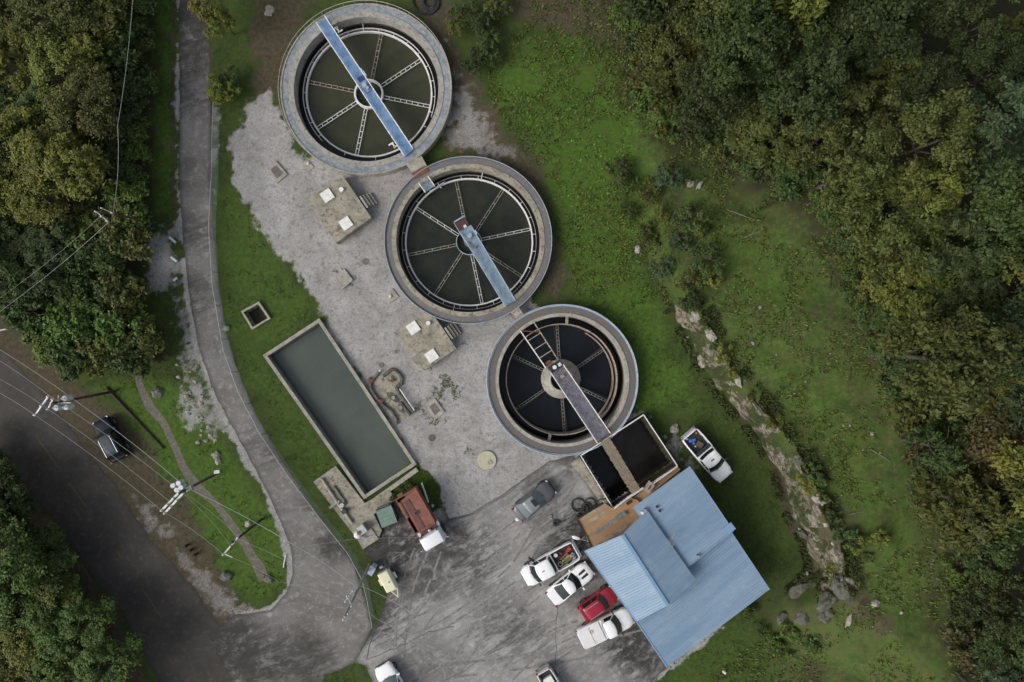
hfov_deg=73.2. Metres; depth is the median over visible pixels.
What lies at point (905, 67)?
forest tree
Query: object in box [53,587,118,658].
forest tree
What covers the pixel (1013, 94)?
forest tree
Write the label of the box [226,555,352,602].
overhead wire
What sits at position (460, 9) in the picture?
shrub
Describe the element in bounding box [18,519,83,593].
forest tree
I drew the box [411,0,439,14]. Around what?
hose coil
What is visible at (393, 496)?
weed clump
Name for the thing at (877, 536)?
weed clump
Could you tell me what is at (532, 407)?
round clarifier tank
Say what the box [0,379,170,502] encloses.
overhead wire
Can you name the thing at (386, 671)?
sedan
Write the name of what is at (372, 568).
meter cabinet
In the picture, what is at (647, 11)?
forest tree
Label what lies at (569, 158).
lush weeds
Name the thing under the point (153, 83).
vine covered shrub
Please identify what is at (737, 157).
woodland edge shrub
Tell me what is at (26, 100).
forest tree
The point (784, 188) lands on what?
woodland edge shrub
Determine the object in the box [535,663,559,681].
pickup truck
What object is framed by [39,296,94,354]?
thicket shrub
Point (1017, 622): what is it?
forest tree
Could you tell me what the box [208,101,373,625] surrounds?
chain link fence
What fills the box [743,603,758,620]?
weed clump
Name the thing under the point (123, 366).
thicket shrub
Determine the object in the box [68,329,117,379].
thicket shrub
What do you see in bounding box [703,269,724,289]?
shrub
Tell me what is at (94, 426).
overhead wire
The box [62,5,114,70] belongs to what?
forest tree
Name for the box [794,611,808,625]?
boulder
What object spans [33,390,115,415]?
utility pole
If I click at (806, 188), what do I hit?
woodland edge shrub
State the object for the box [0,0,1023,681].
ground
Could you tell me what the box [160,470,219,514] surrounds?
utility pole
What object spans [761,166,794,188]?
woodland edge shrub
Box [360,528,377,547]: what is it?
concrete slab
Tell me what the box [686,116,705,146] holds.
woodland edge shrub
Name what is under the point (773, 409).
bank grass
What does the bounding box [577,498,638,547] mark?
raised deck
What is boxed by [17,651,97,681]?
forest tree
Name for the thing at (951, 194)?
forest tree
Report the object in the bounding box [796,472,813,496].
weed clump
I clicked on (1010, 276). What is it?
forest tree
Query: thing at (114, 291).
tree
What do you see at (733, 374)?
weed clump
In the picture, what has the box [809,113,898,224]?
forest tree
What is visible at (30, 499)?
undergrowth shrub
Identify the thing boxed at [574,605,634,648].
pickup truck
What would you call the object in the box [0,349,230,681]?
road
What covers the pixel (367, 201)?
wooden steps
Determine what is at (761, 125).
forest tree
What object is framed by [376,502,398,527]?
dumpster
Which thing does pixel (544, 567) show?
pickup truck
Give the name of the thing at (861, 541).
weed clump
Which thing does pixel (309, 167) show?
concrete frame drain
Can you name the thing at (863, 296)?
woodland edge shrub
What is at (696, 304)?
shrub
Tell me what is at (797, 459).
rock chunk
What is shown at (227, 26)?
roadside tree
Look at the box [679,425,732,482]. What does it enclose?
pickup truck
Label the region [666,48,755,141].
forest tree
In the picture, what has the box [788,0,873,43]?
forest tree
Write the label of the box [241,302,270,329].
open concrete pit
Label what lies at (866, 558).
weed clump
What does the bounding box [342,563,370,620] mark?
utility pole
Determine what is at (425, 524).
dump truck
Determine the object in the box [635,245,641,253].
boulder
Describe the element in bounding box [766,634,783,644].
weed clump
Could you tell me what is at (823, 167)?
woodland edge shrub
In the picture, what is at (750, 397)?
weed clump
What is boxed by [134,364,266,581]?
footpath
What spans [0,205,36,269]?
forest tree
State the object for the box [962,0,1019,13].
forest tree
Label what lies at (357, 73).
access bridge
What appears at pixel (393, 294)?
concrete frame drain
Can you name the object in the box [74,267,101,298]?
thicket shrub
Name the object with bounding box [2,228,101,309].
overhead wire
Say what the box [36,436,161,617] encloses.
road centre line
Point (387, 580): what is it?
compressor trailer
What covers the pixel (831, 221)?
forest tree
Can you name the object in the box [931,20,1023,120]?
forest tree
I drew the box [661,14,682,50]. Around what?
woodland edge shrub
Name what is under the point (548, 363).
open bridge frame
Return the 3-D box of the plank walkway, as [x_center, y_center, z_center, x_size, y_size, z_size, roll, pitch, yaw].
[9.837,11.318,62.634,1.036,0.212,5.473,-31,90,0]
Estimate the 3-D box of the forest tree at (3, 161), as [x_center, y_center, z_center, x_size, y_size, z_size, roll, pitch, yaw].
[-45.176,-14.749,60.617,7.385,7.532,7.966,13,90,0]
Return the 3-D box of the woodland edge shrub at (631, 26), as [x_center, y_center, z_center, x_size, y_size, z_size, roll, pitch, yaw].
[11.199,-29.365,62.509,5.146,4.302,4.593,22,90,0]
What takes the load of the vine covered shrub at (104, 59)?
on the ground at (362, 318)
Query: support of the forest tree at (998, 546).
on the ground at (362, 318)
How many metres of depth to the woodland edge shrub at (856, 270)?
57.54 m
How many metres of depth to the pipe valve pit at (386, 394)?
63.95 m
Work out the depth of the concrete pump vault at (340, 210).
63.00 m
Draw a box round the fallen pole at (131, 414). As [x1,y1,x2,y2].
[105,387,163,448]
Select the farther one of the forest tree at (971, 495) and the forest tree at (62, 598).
the forest tree at (62, 598)
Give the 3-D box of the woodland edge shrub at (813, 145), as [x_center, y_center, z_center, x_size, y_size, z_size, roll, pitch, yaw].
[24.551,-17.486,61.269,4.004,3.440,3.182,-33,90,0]
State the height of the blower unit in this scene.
0.850 m
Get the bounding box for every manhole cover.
[362,258,368,264]
[429,435,434,440]
[477,450,495,469]
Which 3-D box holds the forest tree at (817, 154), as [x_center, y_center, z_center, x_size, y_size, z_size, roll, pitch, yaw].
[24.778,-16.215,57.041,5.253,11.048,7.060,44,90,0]
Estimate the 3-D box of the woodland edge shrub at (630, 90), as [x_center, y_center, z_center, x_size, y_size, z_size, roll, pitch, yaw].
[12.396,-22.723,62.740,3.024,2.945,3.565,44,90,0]
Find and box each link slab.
[406,156,427,178]
[503,307,522,323]
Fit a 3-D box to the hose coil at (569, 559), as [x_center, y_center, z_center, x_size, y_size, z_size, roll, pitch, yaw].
[4.977,20.091,63.070,0.478,0.240,1.378,44,90,0]
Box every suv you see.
[92,415,130,463]
[577,584,618,622]
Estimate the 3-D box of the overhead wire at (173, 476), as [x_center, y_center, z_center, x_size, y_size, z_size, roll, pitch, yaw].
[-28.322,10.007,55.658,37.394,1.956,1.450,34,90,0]
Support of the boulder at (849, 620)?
on the ground at (362, 318)
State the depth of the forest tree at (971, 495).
49.92 m
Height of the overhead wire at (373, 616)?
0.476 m
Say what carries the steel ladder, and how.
on the raised deck
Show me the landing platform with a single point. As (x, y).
(427, 185)
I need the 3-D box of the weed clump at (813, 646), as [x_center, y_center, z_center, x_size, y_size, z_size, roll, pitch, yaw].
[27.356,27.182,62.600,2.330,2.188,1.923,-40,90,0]
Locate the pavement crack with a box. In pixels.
[364,475,560,681]
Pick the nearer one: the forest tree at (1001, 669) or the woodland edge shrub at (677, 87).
the forest tree at (1001, 669)
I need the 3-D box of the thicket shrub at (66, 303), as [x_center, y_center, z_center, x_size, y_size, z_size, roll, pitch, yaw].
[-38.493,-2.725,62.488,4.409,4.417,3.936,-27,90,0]
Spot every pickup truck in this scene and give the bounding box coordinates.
[520,539,581,585]
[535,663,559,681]
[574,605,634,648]
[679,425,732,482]
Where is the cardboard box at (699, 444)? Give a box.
[695,441,703,448]
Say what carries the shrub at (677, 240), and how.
on the ground at (362, 318)
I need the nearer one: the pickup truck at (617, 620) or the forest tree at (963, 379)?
the forest tree at (963, 379)
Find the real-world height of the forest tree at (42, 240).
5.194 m
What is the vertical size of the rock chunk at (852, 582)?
0.810 m
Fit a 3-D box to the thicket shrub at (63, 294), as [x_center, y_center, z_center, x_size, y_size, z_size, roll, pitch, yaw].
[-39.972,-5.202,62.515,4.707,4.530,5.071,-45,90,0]
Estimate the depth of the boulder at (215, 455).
63.77 m
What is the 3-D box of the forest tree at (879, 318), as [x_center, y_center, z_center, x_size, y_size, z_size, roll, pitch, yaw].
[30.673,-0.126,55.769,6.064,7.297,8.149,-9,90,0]
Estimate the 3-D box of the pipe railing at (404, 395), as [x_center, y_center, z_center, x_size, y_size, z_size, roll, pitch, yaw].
[-9.674,5.395,63.728,0.100,0.543,2.430,-34,90,0]
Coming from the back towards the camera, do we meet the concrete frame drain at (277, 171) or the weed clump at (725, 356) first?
the concrete frame drain at (277, 171)
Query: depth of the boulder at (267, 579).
63.74 m
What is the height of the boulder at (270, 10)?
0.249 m
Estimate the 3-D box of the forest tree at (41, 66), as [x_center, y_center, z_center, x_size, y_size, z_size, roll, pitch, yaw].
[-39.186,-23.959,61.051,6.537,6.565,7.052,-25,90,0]
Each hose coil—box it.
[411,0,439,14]
[560,556,572,565]
[571,498,596,511]
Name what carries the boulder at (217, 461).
on the ground at (362, 318)
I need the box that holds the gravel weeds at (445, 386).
[332,268,473,453]
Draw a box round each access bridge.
[316,15,413,156]
[454,215,515,305]
[548,359,610,442]
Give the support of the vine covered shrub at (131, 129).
on the ground at (362, 318)
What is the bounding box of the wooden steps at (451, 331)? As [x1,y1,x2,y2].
[444,323,461,339]
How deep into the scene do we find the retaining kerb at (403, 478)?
63.78 m
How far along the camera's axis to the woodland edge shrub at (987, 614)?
57.61 m
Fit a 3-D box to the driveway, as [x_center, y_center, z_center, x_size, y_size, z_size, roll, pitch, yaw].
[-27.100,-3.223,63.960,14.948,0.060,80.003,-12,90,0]
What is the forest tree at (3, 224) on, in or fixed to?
on the ground at (362, 318)
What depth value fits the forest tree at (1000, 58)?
57.95 m
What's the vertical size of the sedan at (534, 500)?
1.432 m
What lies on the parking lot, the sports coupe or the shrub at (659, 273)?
the sports coupe
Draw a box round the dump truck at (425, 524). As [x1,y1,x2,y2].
[395,485,448,551]
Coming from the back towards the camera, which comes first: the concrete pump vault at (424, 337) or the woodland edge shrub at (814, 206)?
the concrete pump vault at (424, 337)
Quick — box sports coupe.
[545,561,594,607]
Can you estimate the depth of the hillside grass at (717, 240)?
62.65 m
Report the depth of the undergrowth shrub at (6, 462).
61.84 m
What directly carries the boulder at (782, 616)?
on the ground at (362, 318)
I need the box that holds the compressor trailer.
[377,567,398,596]
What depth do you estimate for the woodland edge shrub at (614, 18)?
62.22 m
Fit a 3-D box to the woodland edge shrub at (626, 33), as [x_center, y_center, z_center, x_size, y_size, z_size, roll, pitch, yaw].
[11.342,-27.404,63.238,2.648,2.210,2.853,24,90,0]
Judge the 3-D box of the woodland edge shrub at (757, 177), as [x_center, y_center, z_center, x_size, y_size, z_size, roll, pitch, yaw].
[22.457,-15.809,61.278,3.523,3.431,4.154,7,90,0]
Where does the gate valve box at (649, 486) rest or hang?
on the concrete plinth at (641, 495)
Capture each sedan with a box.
[375,660,402,681]
[511,480,556,522]
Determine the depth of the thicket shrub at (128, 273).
62.04 m
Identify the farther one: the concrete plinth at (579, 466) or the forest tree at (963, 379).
the concrete plinth at (579, 466)
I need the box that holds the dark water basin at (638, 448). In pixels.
[580,414,677,507]
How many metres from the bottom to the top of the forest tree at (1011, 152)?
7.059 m
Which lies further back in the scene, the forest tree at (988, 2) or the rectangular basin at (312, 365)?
the rectangular basin at (312, 365)
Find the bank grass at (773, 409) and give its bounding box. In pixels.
[665,300,862,601]
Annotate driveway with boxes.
[179,0,371,681]
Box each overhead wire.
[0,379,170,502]
[0,393,223,554]
[1,350,356,587]
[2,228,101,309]
[2,362,180,491]
[113,0,132,211]
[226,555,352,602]
[239,539,511,681]
[359,585,524,681]
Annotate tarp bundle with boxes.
[689,438,695,444]
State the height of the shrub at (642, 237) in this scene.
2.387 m
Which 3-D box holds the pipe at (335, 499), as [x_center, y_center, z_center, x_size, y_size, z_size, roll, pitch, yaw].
[-16.162,14.749,63.590,0.314,0.260,5.010,-34,90,0]
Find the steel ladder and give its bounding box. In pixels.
[594,514,618,534]
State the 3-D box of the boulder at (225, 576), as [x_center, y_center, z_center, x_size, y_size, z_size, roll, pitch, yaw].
[-26.479,21.841,63.903,1.108,0.853,0.995,21,90,0]
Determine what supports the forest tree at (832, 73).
on the ground at (362, 318)
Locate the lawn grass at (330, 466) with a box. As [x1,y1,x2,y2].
[82,0,790,681]
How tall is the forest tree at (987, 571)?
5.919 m
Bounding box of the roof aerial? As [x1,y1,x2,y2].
[666,532,678,545]
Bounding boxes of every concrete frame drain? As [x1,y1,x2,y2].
[268,161,287,182]
[302,160,313,171]
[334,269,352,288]
[386,288,398,302]
[426,398,444,419]
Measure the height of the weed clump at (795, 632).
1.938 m
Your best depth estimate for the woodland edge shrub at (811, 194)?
59.18 m
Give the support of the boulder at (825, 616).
on the ground at (362, 318)
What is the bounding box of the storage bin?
[543,674,553,681]
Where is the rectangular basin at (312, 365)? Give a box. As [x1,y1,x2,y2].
[263,318,416,498]
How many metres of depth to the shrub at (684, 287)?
60.46 m
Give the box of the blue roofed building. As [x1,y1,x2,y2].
[584,466,769,667]
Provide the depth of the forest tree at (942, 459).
52.60 m
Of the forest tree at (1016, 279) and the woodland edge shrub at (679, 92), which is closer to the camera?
the forest tree at (1016, 279)
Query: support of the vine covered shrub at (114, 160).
on the ground at (362, 318)
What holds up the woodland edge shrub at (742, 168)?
on the ground at (362, 318)
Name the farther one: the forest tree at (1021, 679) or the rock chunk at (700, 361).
the rock chunk at (700, 361)
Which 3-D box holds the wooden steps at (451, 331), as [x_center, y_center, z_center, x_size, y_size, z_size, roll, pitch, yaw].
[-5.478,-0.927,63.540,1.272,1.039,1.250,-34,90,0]
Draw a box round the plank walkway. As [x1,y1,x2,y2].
[601,437,639,493]
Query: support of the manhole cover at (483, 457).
on the ground at (362, 318)
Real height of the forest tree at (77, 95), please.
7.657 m
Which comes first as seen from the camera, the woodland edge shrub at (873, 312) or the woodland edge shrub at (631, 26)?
the woodland edge shrub at (873, 312)
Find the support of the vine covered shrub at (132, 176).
on the ground at (362, 318)
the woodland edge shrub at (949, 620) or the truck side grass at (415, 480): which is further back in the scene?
the truck side grass at (415, 480)
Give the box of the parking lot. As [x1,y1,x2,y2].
[355,456,668,681]
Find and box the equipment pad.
[313,466,394,548]
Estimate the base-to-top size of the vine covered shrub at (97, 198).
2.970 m
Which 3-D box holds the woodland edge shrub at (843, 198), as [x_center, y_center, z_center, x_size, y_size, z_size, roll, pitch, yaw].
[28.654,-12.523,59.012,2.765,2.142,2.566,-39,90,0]
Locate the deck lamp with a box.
[572,535,588,541]
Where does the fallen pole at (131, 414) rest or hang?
on the ground at (362, 318)
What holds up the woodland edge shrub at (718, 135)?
on the ground at (362, 318)
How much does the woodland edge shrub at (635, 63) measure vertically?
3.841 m
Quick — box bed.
[675,305,846,589]
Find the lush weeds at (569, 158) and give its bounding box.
[489,52,664,257]
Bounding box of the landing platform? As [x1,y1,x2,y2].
[419,176,434,192]
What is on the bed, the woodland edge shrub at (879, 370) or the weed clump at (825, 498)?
the weed clump at (825, 498)
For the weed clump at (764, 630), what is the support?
on the ground at (362, 318)
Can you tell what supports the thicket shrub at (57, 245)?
on the ground at (362, 318)
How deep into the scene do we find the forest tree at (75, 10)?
58.52 m
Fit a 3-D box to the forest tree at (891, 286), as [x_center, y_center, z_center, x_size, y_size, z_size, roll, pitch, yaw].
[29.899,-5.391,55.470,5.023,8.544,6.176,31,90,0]
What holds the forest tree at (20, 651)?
on the ground at (362, 318)
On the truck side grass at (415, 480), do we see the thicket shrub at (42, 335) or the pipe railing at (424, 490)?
the pipe railing at (424, 490)
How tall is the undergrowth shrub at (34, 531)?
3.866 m
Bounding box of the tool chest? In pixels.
[695,443,710,456]
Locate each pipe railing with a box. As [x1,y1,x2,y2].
[399,388,414,409]
[421,482,428,502]
[613,487,642,508]
[653,466,677,483]
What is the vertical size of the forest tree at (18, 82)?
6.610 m
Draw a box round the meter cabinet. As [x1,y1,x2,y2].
[367,562,377,575]
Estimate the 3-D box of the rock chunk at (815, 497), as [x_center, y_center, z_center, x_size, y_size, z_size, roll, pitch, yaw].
[26.549,13.666,59.458,1.536,0.952,0.890,33,90,0]
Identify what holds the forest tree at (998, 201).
on the ground at (362, 318)
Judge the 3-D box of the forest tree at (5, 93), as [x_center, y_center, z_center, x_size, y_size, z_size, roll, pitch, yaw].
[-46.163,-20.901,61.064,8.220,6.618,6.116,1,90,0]
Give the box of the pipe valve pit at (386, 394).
[368,368,413,424]
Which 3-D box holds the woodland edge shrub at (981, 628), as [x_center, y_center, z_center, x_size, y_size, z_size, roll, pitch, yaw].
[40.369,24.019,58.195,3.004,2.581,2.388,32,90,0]
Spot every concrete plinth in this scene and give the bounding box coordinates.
[570,456,610,505]
[631,467,679,501]
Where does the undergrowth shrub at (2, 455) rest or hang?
on the ground at (362, 318)
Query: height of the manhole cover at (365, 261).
0.090 m
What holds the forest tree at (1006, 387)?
on the ground at (362, 318)
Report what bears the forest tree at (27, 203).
on the ground at (362, 318)
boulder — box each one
[151,386,163,397]
[211,451,219,459]
[215,458,220,464]
[220,570,232,581]
[222,325,229,330]
[245,520,251,526]
[263,575,272,583]
[264,5,274,15]
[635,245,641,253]
[670,424,678,433]
[687,180,694,187]
[696,181,703,188]
[777,612,789,626]
[789,582,808,598]
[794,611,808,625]
[815,590,838,611]
[817,608,833,622]
[831,575,853,602]
[845,613,852,627]
[871,599,880,607]
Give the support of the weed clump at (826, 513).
on the ground at (362, 318)
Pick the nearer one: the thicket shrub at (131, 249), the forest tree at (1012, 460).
the forest tree at (1012, 460)
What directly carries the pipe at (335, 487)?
on the equipment pad
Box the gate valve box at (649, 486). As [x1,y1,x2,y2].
[643,481,654,492]
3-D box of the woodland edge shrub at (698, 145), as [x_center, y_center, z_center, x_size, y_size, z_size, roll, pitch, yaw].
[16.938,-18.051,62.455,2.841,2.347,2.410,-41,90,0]
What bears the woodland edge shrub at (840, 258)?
on the ground at (362, 318)
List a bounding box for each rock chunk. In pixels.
[690,311,699,321]
[697,355,704,368]
[705,329,716,341]
[734,373,741,387]
[793,454,802,464]
[795,529,808,539]
[811,494,827,505]
[834,549,839,556]
[840,576,855,585]
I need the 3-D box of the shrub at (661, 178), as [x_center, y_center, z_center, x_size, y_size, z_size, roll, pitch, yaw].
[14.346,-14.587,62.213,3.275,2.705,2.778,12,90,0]
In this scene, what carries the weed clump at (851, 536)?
on the ground at (362, 318)
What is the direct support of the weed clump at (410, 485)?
on the ground at (362, 318)
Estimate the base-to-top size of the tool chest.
0.415 m
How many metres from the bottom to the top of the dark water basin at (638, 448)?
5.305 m
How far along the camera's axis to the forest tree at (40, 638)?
59.79 m
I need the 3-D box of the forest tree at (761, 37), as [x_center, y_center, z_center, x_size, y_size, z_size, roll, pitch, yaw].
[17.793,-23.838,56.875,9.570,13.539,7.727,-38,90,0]
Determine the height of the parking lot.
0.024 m
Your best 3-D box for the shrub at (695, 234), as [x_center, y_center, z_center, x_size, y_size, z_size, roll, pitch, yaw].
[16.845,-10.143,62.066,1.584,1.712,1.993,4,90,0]
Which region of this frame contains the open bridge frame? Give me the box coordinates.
[520,322,557,369]
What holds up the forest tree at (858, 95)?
on the ground at (362, 318)
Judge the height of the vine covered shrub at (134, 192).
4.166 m
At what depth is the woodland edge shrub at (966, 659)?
56.94 m
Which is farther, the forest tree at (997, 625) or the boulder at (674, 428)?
the boulder at (674, 428)
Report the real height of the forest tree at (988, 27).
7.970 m
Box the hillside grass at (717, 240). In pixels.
[485,0,987,681]
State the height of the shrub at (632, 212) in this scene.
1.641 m
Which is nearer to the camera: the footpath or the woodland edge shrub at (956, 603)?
the woodland edge shrub at (956, 603)
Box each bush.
[37,340,65,364]
[151,347,172,362]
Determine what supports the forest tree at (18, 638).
on the ground at (362, 318)
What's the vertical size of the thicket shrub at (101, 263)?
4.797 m
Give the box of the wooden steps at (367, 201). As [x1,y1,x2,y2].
[358,192,377,208]
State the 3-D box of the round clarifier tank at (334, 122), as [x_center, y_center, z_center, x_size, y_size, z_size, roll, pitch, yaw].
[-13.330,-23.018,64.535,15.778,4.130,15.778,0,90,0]
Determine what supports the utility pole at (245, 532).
on the ground at (362, 318)
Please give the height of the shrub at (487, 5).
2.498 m
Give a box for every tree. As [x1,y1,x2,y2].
[0,0,25,34]
[0,20,38,94]
[0,83,22,110]
[0,92,76,190]
[0,107,32,158]
[0,129,23,200]
[0,162,74,229]
[0,201,15,247]
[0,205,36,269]
[0,244,37,307]
[0,459,31,530]
[0,516,52,625]
[0,571,60,640]
[0,612,47,681]
[0,613,21,648]
[0,661,47,681]
[1,76,78,138]
[2,0,97,56]
[14,571,97,634]
[15,30,91,110]
[16,118,116,201]
[17,219,78,301]
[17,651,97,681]
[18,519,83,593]
[21,599,81,673]
[41,60,124,144]
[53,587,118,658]
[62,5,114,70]
[66,0,127,37]
[68,621,145,681]
[95,270,151,320]
[187,0,232,24]
[203,3,238,38]
[611,0,707,34]
[628,5,710,96]
[661,0,746,61]
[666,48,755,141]
[689,0,797,105]
[716,76,805,172]
[727,3,838,124]
[759,0,829,34]
[770,32,868,135]
[785,99,861,173]
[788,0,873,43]
[800,0,930,85]
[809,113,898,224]
[816,79,914,149]
[817,199,874,260]
[835,158,959,291]
[850,288,921,388]
[854,76,986,201]
[856,24,925,102]
[857,240,931,312]
[866,300,1023,420]
[867,161,978,229]
[883,249,1011,356]
[888,50,969,130]
[894,0,962,47]
[900,415,976,481]
[904,191,1014,318]
[907,462,1023,559]
[918,0,972,21]
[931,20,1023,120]
[933,75,1023,168]
[936,401,1023,504]
[939,362,1023,419]
[940,0,1005,59]
[943,151,1023,276]
[949,119,1023,191]
[951,576,1016,642]
[958,647,1023,681]
[960,545,1018,596]
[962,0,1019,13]
[967,283,1023,388]
[967,478,1023,559]
[969,616,1023,674]
[976,370,1023,440]
[979,436,1023,517]
[988,49,1023,102]
[991,268,1023,317]
[992,663,1023,681]
[993,10,1023,76]
[993,596,1023,658]
[1001,242,1023,312]
[1001,567,1023,619]
[1009,112,1023,137]
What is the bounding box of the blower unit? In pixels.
[354,522,370,538]
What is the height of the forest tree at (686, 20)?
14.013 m
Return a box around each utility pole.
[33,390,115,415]
[94,207,147,222]
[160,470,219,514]
[222,518,262,557]
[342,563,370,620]
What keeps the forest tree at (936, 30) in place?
on the ground at (362, 318)
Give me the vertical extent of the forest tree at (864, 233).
9.238 m
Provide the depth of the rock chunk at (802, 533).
63.69 m
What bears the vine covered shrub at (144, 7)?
on the ground at (362, 318)
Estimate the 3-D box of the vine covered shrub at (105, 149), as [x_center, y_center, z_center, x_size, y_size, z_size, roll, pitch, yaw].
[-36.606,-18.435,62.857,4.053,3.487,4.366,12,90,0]
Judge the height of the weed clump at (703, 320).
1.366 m
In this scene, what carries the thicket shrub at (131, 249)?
on the ground at (362, 318)
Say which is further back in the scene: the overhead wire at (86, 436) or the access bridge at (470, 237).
the access bridge at (470, 237)
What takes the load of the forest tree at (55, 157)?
on the ground at (362, 318)
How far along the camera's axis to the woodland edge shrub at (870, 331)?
57.45 m
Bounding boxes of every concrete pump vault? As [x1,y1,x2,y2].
[307,175,372,243]
[394,312,456,370]
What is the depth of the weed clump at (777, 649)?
63.21 m
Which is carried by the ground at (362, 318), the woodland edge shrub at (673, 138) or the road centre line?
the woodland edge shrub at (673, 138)
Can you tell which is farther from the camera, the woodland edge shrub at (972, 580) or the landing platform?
the landing platform
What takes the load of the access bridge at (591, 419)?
on the round clarifier tank at (532, 407)
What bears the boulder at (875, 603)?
on the ground at (362, 318)
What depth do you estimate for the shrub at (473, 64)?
62.59 m
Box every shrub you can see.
[0,277,57,337]
[0,451,11,465]
[0,456,15,477]
[0,469,29,508]
[3,494,36,540]
[14,524,58,554]
[19,316,62,368]
[34,276,67,323]
[39,232,74,274]
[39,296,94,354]
[39,336,94,384]
[40,268,93,309]
[46,197,99,233]
[48,212,98,267]
[52,293,82,330]
[53,235,100,291]
[67,227,126,276]
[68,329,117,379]
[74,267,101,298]
[74,294,115,343]
[79,273,130,336]
[82,99,131,137]
[84,186,105,214]
[85,122,124,160]
[87,39,119,91]
[87,300,147,349]
[89,199,130,240]
[91,222,155,272]
[92,0,129,15]
[94,51,150,82]
[94,65,150,130]
[95,176,124,209]
[97,13,145,73]
[97,261,136,289]
[101,179,153,232]
[104,146,128,177]
[104,330,151,380]
[110,313,165,364]
[111,161,149,204]
[113,63,160,113]
[113,88,150,144]
[118,0,157,38]
[119,116,151,151]
[122,144,154,172]
[126,15,155,52]
[205,72,241,105]
[217,64,241,89]
[443,8,469,37]
[452,0,479,23]
[457,45,489,77]
[470,9,499,44]
[476,32,503,66]
[481,0,512,16]
[604,157,632,185]
[606,1,662,33]
[608,1,633,29]
[619,173,641,197]
[619,200,637,221]
[620,16,676,63]
[622,30,639,52]
[627,46,673,92]
[628,78,649,98]
[630,80,686,137]
[635,175,660,204]
[635,219,660,247]
[646,87,690,138]
[649,203,670,224]
[649,255,683,284]
[655,160,689,190]
[659,124,693,144]
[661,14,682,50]
[668,229,693,251]
[669,60,699,89]
[670,49,685,67]
[670,200,711,235]
[671,89,696,108]
[672,267,704,292]
[676,288,704,312]
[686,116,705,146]
[687,136,713,152]
[689,243,724,282]
[691,216,708,237]
[693,113,731,153]
[694,95,713,115]
[700,104,716,136]
[700,127,735,166]
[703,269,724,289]
[726,128,775,178]
[730,150,745,159]
[747,137,777,182]
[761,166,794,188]
[767,114,797,146]
[772,152,826,201]
[778,123,817,146]
[797,183,819,190]
[806,175,835,206]
[812,192,836,210]
[813,146,835,174]
[815,200,833,230]
[826,230,864,271]
[830,219,854,254]
[836,178,859,204]
[837,270,868,308]
[838,250,873,279]
[839,253,863,289]
[850,280,882,316]
[852,292,878,322]
[864,328,884,337]
[875,358,925,404]
[876,363,893,382]
[887,392,954,435]
[901,440,945,472]
[904,448,966,501]
[917,348,943,356]
[938,623,993,678]
[939,556,982,593]
[940,576,971,604]
[944,592,971,627]
[946,611,978,645]
[946,642,978,662]
[947,421,966,441]
[947,585,991,625]
[952,549,967,564]
[967,559,1011,606]
[975,617,1008,645]
[978,608,992,625]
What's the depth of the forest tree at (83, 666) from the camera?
59.39 m
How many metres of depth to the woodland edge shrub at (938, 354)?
56.32 m
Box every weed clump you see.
[389,493,397,500]
[404,480,413,489]
[697,314,711,330]
[708,339,723,350]
[714,341,734,364]
[726,365,738,378]
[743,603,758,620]
[747,389,755,403]
[754,621,768,636]
[765,414,781,430]
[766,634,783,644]
[770,641,794,659]
[779,621,799,641]
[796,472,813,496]
[799,633,822,652]
[808,462,826,486]
[815,488,830,502]
[821,509,843,524]
[824,562,835,584]
[831,528,859,547]
[843,534,868,556]
[846,577,861,599]
[861,552,873,562]
[868,528,891,545]
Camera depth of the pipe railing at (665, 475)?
62.38 m
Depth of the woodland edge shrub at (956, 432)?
57.15 m
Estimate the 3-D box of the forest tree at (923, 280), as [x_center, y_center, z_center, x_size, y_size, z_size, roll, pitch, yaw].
[32.562,-2.683,54.879,9.837,8.357,7.942,31,90,0]
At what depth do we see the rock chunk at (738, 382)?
60.19 m
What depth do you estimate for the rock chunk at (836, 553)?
59.74 m
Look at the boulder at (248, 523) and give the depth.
63.81 m
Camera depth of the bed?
62.25 m
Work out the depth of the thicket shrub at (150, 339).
61.57 m
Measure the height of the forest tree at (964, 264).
10.671 m
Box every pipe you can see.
[321,478,352,523]
[334,485,346,503]
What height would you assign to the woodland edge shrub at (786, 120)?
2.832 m
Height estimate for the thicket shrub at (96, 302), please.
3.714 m
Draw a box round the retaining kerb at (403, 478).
[374,468,418,497]
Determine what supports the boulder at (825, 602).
on the ground at (362, 318)
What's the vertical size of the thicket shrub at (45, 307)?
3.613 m
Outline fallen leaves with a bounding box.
[46,0,834,610]
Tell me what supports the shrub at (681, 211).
on the ground at (362, 318)
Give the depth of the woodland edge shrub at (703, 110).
61.13 m
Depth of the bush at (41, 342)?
62.08 m
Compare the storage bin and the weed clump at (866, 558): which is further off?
the storage bin
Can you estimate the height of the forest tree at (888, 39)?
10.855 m
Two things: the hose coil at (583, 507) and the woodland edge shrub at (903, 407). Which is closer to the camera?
the woodland edge shrub at (903, 407)
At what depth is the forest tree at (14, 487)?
60.15 m
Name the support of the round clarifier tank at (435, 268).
on the ground at (362, 318)
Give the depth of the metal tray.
62.23 m
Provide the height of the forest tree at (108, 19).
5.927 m
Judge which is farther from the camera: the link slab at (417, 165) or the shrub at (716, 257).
the link slab at (417, 165)
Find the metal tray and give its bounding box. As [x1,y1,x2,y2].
[616,511,626,519]
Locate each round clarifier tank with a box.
[278,0,452,176]
[384,156,551,323]
[486,304,638,455]
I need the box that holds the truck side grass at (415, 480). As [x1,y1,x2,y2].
[396,469,441,509]

